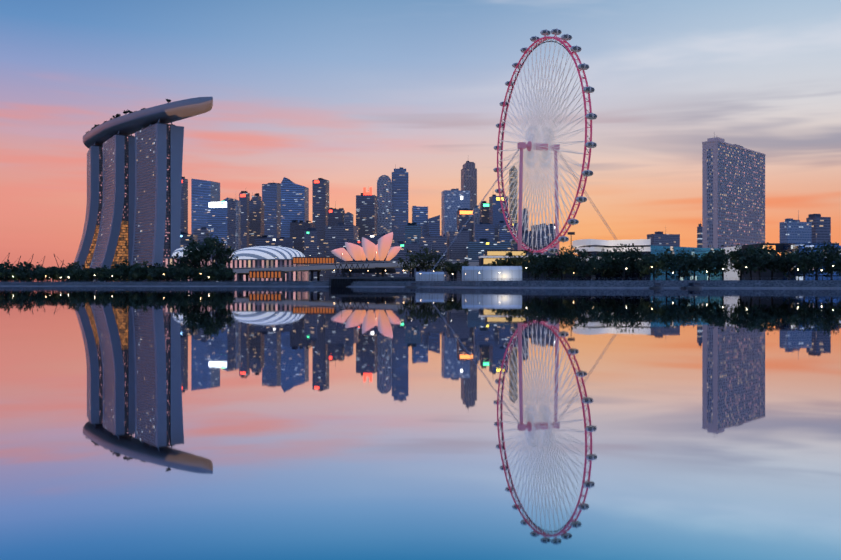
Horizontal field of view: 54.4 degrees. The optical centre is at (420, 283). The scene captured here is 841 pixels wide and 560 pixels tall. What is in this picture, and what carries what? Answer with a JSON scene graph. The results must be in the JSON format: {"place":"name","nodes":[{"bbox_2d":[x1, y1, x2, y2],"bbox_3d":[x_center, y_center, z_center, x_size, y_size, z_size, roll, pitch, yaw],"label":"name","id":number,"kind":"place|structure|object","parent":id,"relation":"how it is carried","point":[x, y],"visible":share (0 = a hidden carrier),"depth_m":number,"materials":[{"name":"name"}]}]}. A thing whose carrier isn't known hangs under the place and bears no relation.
{"place":"outdoors","nodes":[
{"label":"outdoors","id":0,"kind":"place"},
{"bbox_2d":[236,200,240,250],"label":"skyscraper","id":1,"kind":"structure","parent":0,"point":[238,224],"depth_m":1792.24,"materials":[{"name":"grey"}]},
{"bbox_2d":[249,192,263,246],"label":"dark tower","id":2,"kind":"structure","parent":0,"point":[256,216],"depth_m":1794.11,"materials":[{"name":"grey"}]},
{"bbox_2d":[328,208,344,224],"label":"dark tower","id":3,"kind":"structure","parent":0,"point":[335,216],"depth_m":1697.32,"materials":[{"name":"blue"}]},
{"bbox_2d":[344,212,352,224],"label":"dark tower","id":4,"kind":"structure","parent":0,"point":[348,216],"depth_m":1697.53,"materials":[{"name":"grey"}]},
{"bbox_2d":[412,206,427,236],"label":"blue tower","id":5,"kind":"structure","parent":0,"point":[419,215],"depth_m":1700.74,"materials":[{"name":"blue glass"}]},
{"bbox_2d":[0,286,840,559],"bbox_3d":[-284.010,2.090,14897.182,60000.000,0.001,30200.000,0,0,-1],"label":"water","id":6,"kind":"structure","parent":0,"point":[269,423],"depth_m":12.21,"materials":[{"name":"blue liquid"}]},
{"bbox_2d":[329,264,414,286],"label":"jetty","id":7,"kind":"object","parent":6,"relation":"in","point":[335,281],"visible":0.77,"depth_m":520.42,"materials":[{"name":"grey"}]},
{"bbox_2d":[0,280,840,288],"bbox_3d":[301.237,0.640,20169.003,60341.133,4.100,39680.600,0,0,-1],"label":"embankment","id":8,"kind":"structure","parent":0,"point":[817,284],"depth_m":391.96,"materials":[{"name":"concrete"}]},
{"bbox_2d":[3,253,65,281],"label":"cranes","id":9,"kind":"object","parent":8,"relation":"on","point":[43,261],"visible":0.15,"depth_m":3043.27,"materials":[{"name":"red metal"}]},
{"bbox_2d":[66,142,102,281],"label":"hotel tower","id":10,"kind":"structure","parent":8,"relation":"on","point":[86,250],"depth_m":1134.66,"materials":[{"name":"grey"}]},
{"bbox_2d":[90,131,134,281],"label":"hotel tower","id":11,"kind":"structure","parent":8,"relation":"on","point":[114,244],"depth_m":1057.02,"materials":[{"name":"grey glass"}]},
{"bbox_2d":[0,258,235,281],"bbox_3d":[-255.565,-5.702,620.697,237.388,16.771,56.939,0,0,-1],"label":"bank trees","id":12,"kind":"object","parent":8,"relation":"on","point":[154,275],"visible":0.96,"depth_m":613.68,"materials":[{"name":"green plant"}]},
{"bbox_2d":[130,119,183,281],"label":"hotel tower","id":13,"kind":"structure","parent":8,"relation":"on","point":[158,185],"depth_m":985.27,"materials":[{"name":"grey glass"}]},
{"bbox_2d":[83,97,212,147],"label":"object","id":14,"kind":"structure","parent":13,"relation":"on","point":[126,124],"depth_m":997.40,"materials":[{"name":"grey metal"}]},
{"bbox_2d":[85,99,170,132],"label":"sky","id":15,"kind":"structure","parent":14,"relation":"on","point":[129,111],"depth_m":1037.75,"materials":[{"name":"plant"}]},
{"bbox_2d":[181,177,187,232],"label":"tower","id":16,"kind":"structure","parent":8,"relation":"on","point":[184,208],"depth_m":1889.45,"materials":[{"name":"blue"}]},
{"bbox_2d":[180,232,197,247],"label":"city block","id":17,"kind":"structure","parent":8,"relation":"on","point":[185,237],"depth_m":1412.68,"materials":[{"name":"blue"}]},
{"bbox_2d":[164,247,214,281],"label":"domed building","id":18,"kind":"structure","parent":8,"relation":"on","point":[168,260],"depth_m":898.25,"materials":[{"name":"grey"}]},
{"bbox_2d":[194,227,209,241],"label":"building","id":19,"kind":"structure","parent":8,"relation":"on","point":[202,232],"depth_m":1524.63,"materials":[{"name":"grey"}]},
{"bbox_2d":[191,179,219,233],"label":"skyscraper","id":20,"kind":"structure","parent":8,"relation":"on","point":[204,193],"depth_m":1993.02,"materials":[{"name":"blue glass"}]},
{"bbox_2d":[172,233,238,281],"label":"tall trees","id":21,"kind":"object","parent":8,"relation":"on","point":[198,254],"visible":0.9,"depth_m":646.59,"materials":[{"name":"green plant"}]},
{"bbox_2d":[181,242,230,281],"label":"city block","id":22,"kind":"structure","parent":8,"relation":"on","point":[185,245],"depth_m":1406.70,"materials":[{"name":"grey"}]},
{"bbox_2d":[207,197,235,251],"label":"skyscraper","id":23,"kind":"structure","parent":8,"relation":"on","point":[221,220],"depth_m":1694.28,"materials":[{"name":"blue glass"}]},
{"bbox_2d":[239,191,249,248],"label":"skyscraper","id":24,"kind":"structure","parent":8,"relation":"on","point":[244,197],"depth_m":1843.13,"materials":[{"name":"blue"}]},
{"bbox_2d":[224,246,308,281],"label":"domed theater","id":25,"kind":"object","parent":8,"relation":"on","point":[262,256],"depth_m":879.58,"materials":[{"name":"grey metal"}]},
{"bbox_2d":[262,183,280,237],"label":"skyscraper","id":26,"kind":"structure","parent":8,"relation":"on","point":[271,195],"depth_m":1944.06,"materials":[{"name":"blue glass"}]},
{"bbox_2d":[255,235,292,248],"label":"building","id":27,"kind":"structure","parent":8,"relation":"on","point":[263,240],"depth_m":1411.74,"materials":[{"name":"blue glass"}]},
{"bbox_2d":[281,177,308,237],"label":"skyscraper","id":28,"kind":"structure","parent":8,"relation":"on","point":[294,201],"depth_m":1746.67,"materials":[{"name":"blue glass"}]},
{"bbox_2d":[290,220,314,253],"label":"building","id":29,"kind":"structure","parent":8,"relation":"on","point":[297,229],"depth_m":1547.03,"materials":[{"name":"blue"}]},
{"bbox_2d":[304,228,316,280],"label":"building","id":30,"kind":"structure","parent":8,"relation":"on","point":[310,241],"depth_m":1457.44,"materials":[{"name":"grey"}]},
{"bbox_2d":[312,178,328,280],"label":"skyscraper","id":31,"kind":"structure","parent":8,"relation":"on","point":[320,197],"depth_m":1895.86,"materials":[{"name":"blue glass"}]},
{"bbox_2d":[325,221,357,279],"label":"city block","id":32,"kind":"structure","parent":8,"relation":"on","point":[339,231],"depth_m":1530.88,"materials":[{"name":"grey"}]},
{"bbox_2d":[232,252,478,281],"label":"bridge","id":33,"kind":"structure","parent":8,"relation":"on","point":[319,268],"depth_m":776.64,"materials":[{"name":"concrete"}]},
{"bbox_2d":[249,257,335,277],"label":"arcade","id":34,"kind":"object","parent":33,"relation":"on","point":[281,274],"visible":1,"depth_m":857.49,"materials":[{"name":"orange"}]},
{"bbox_2d":[336,239,376,276],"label":"building","id":35,"kind":"structure","parent":8,"relation":"on","point":[340,243],"depth_m":1423.92,"materials":[{"name":"blue glass"}]},
{"bbox_2d":[356,187,376,239],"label":"skyscraper","id":36,"kind":"structure","parent":8,"relation":"on","point":[366,212],"depth_m":1798.27,"materials":[{"name":"blue"}]},
{"bbox_2d":[341,260,395,272],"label":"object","id":37,"kind":"object","parent":8,"relation":"on","point":[388,270],"visible":0.5,"depth_m":980.22,"materials":[{"name":"grey"}]},
{"bbox_2d":[331,248,352,260],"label":"museum petal","id":38,"kind":"object","parent":37,"relation":"on","point":[338,252],"visible":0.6,"depth_m":993.35,"materials":[{"name":"pink"}]},
{"bbox_2d":[345,242,360,260],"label":"museum petal","id":39,"kind":"object","parent":37,"relation":"on","point":[354,251],"visible":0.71,"depth_m":997.94,"materials":[{"name":"pink"}]},
{"bbox_2d":[361,247,365,259],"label":"museum petal","id":40,"kind":"object","parent":37,"relation":"on","point":[363,256],"visible":0.27,"depth_m":1019.94,"materials":[{"name":"pink"}]},
{"bbox_2d":[362,237,375,259],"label":"museum petal","id":41,"kind":"object","parent":37,"relation":"on","point":[369,248],"visible":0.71,"depth_m":1001.19,"materials":[{"name":"pink"}]},
{"bbox_2d":[374,244,378,260],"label":"museum petal","id":42,"kind":"object","parent":37,"relation":"on","point":[376,256],"visible":0.25,"depth_m":1018.39,"materials":[{"name":"pink"}]},
{"bbox_2d":[378,232,392,260],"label":"museum petal","id":43,"kind":"object","parent":37,"relation":"on","point":[384,243],"visible":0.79,"depth_m":995.66,"materials":[{"name":"pink"}]},
{"bbox_2d":[386,246,400,260],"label":"museum petal","id":44,"kind":"object","parent":37,"relation":"on","point":[393,251],"visible":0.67,"depth_m":1011.09,"materials":[{"name":"pink"}]},
{"bbox_2d":[364,234,387,276],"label":"building","id":45,"kind":"structure","parent":8,"relation":"on","point":[372,236],"depth_m":1440.35,"materials":[{"name":"blue glass"}]},
{"bbox_2d":[377,175,391,276],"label":"skyscraper","id":46,"kind":"structure","parent":8,"relation":"on","point":[384,204],"depth_m":1898.64,"materials":[{"name":"grey"}]},
{"bbox_2d":[392,164,407,243],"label":"skyscraper","id":47,"kind":"structure","parent":8,"relation":"on","point":[399,198],"depth_m":1999.27,"materials":[{"name":"blue glass"}]},
{"bbox_2d":[391,241,431,276],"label":"building","id":48,"kind":"structure","parent":8,"relation":"on","point":[412,248],"depth_m":1367.83,"materials":[{"name":"grey"}]},
{"bbox_2d":[405,218,421,243],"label":"city block","id":49,"kind":"structure","parent":8,"relation":"on","point":[413,231],"depth_m":1546.37,"materials":[{"name":"blue glass"}]},
{"bbox_2d":[12,265,833,281],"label":"street lights","id":50,"kind":"object","parent":8,"relation":"on","point":[524,274],"visible":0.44,"depth_m":382.53,"materials":[{"name":"yellow"}]},
{"bbox_2d":[415,272,444,280],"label":"pavilion","id":51,"kind":"structure","parent":8,"relation":"on","point":[432,276],"depth_m":500.38,"materials":[{"name":"fabric"}]},
{"bbox_2d":[446,220,468,280],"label":"building","id":52,"kind":"structure","parent":8,"relation":"on","point":[457,249],"depth_m":1502.01,"materials":[{"name":"grey"}]},
{"bbox_2d":[457,208,473,241],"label":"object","id":53,"kind":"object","parent":8,"relation":"on","point":[464,215],"visible":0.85,"depth_m":1603.00,"materials":[{"name":"blue glass"}]},
{"bbox_2d":[480,201,488,223],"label":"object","id":54,"kind":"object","parent":8,"relation":"on","point":[484,212],"visible":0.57,"depth_m":1652.73,"materials":[{"name":"blue"}]},
{"bbox_2d":[475,222,494,241],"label":"city block","id":55,"kind":"structure","parent":8,"relation":"on","point":[485,231],"depth_m":1585.52,"materials":[{"name":"blue glass"}]},
{"bbox_2d":[394,245,578,280],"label":"trees","id":56,"kind":"object","parent":8,"relation":"on","point":[519,260],"visible":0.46,"depth_m":603.17,"materials":[{"name":"green plant"}]},
{"bbox_2d":[462,266,521,280],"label":"building","id":57,"kind":"structure","parent":8,"relation":"on","point":[488,273],"depth_m":451.26,"materials":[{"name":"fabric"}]},
{"bbox_2d":[489,194,507,241],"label":"skyscraper","id":58,"kind":"structure","parent":8,"relation":"on","point":[496,216],"depth_m":1602.36,"materials":[{"name":"blue glass"}]},
{"bbox_2d":[498,221,522,249],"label":"building","id":59,"kind":"structure","parent":8,"relation":"on","point":[504,234],"depth_m":1529.14,"materials":[{"name":"blue glass"}]},
{"bbox_2d":[509,166,516,222],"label":"skyscraper","id":60,"kind":"structure","parent":8,"relation":"on","point":[511,170],"depth_m":2004.87,"materials":[{"name":"grey"}]},
{"bbox_2d":[431,141,616,270],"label":"ferris wheel supports","id":61,"kind":"object","parent":8,"relation":"on","point":[521,146],"visible":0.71,"depth_m":580.06,"materials":[{"name":"metal"}]},
{"bbox_2d":[497,36,591,251],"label":"ferris wheel rim","id":62,"kind":"object","parent":61,"relation":"attached to","point":[525,246],"visible":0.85,"depth_m":566.88,"materials":[{"name":"red metal"}]},
{"bbox_2d":[499,38,587,249],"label":"ferris wheel spokes","id":63,"kind":"object","parent":62,"relation":"attached to","point":[530,155],"visible":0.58,"depth_m":578.64,"materials":[{"name":"grey metal"}]},
{"bbox_2d":[493,28,596,255],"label":"ferris wheel capsules","id":64,"kind":"object","parent":62,"relation":"attached to","point":[590,116],"visible":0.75,"depth_m":541.20},
{"bbox_2d":[479,232,576,280],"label":"building","id":65,"kind":"structure","parent":8,"relation":"on","point":[490,256],"depth_m":567.93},
{"bbox_2d":[531,223,555,255],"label":"building","id":66,"kind":"structure","parent":8,"relation":"on","point":[543,238],"depth_m":1304.28,"materials":[{"name":"grey concrete"}]},
{"bbox_2d":[572,239,650,279],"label":"building","id":67,"kind":"structure","parent":8,"relation":"on","point":[597,246],"depth_m":539.96,"materials":[{"name":"white"}]},
{"bbox_2d":[522,240,840,280],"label":"bank trees","id":68,"kind":"object","parent":8,"relation":"on","point":[772,260],"visible":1,"depth_m":373.48,"materials":[{"name":"green plant"}]},
{"bbox_2d":[651,245,721,279],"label":"teal pavilion","id":69,"kind":"structure","parent":8,"relation":"on","point":[698,275],"depth_m":603.73,"materials":[{"name":"teal"}]},
{"bbox_2d":[697,223,701,247],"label":"tower","id":70,"kind":"structure","parent":8,"relation":"on","point":[699,236],"depth_m":1208.24,"materials":[{"name":"blue"}]},
{"bbox_2d":[724,246,739,279],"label":"white block","id":71,"kind":"structure","parent":8,"relation":"on","point":[731,275],"depth_m":576.73,"materials":[{"name":"white"}]},
{"bbox_2d":[702,137,765,248],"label":"hotel","id":72,"kind":"structure","parent":8,"relation":"on","point":[733,194],"depth_m":829.59,"materials":[{"name":"grey"}]},
{"bbox_2d":[741,243,789,279],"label":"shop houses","id":73,"kind":"structure","parent":8,"relation":"on","point":[767,274],"depth_m":524.37,"materials":[{"name":"grey"}]},
{"bbox_2d":[780,211,811,242],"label":"block","id":74,"kind":"structure","parent":8,"relation":"on","point":[794,231],"depth_m":1110.96,"materials":[{"name":"blue glass"}]},
{"bbox_2d":[783,243,840,279],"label":"blue office","id":75,"kind":"structure","parent":8,"relation":"on","point":[790,246],"depth_m":504.90,"materials":[{"name":"blue glass"}]},
{"bbox_2d":[806,214,830,242],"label":"block","id":76,"kind":"structure","parent":8,"relation":"on","point":[821,229],"depth_m":1161.74,"materials":[{"name":"blue glass"}]},
{"bbox_2d":[14,278,830,287],"bbox_3d":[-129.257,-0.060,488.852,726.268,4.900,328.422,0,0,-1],"label":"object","id":77,"kind":"object","parent":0,"point":[690,285],"visible":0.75,"depth_m":358.81,"materials":[{"name":"grey"}]},
{"bbox_2d":[419,234,446,280],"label":"building","id":78,"kind":"structure","parent":0,"point":[439,243],"depth_m":1471.60,"materials":[{"name":"grey"}]},
{"bbox_2d":[428,215,439,236],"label":"blue tower","id":79,"kind":"structure","parent":0,"point":[433,226],"depth_m":1651.02,"materials":[{"name":"blue glass"}]},
{"bbox_2d":[441,188,469,236],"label":"pale blue tower","id":80,"kind":"structure","parent":0,"point":[453,201],"depth_m":1901.41,"materials":[{"name":"blue glass"}]},
{"bbox_2d":[461,161,476,208],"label":"skyscraper","id":81,"kind":"structure","parent":0,"point":[469,176],"depth_m":2103.99,"materials":[{"name":"grey"}]},
{"bbox_2d":[473,205,479,241],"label":"skyscraper","id":82,"kind":"structure","parent":0,"point":[477,216],"depth_m":1702.74,"materials":[{"name":"grey"}]},
{"bbox_2d":[468,239,512,261],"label":"building","id":83,"kind":"structure","parent":0,"point":[476,250],"depth_m":1432.26,"materials":[{"name":"blue glass"}]},
{"bbox_2d":[522,208,527,230],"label":"grey tower","id":84,"kind":"structure","parent":0,"point":[524,224],"depth_m":1804.81,"materials":[{"name":"grey"}]},
{"bbox_2d":[522,222,532,254],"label":"city block","id":85,"kind":"structure","parent":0,"point":[525,238],"depth_m":1459.08,"materials":[{"name":"blue"}]},
{"bbox_2d":[647,231,679,246],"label":"block","id":86,"kind":"structure","parent":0,"point":[659,238],"depth_m":1509.00,"materials":[{"name":"blue glass"}]}
]}

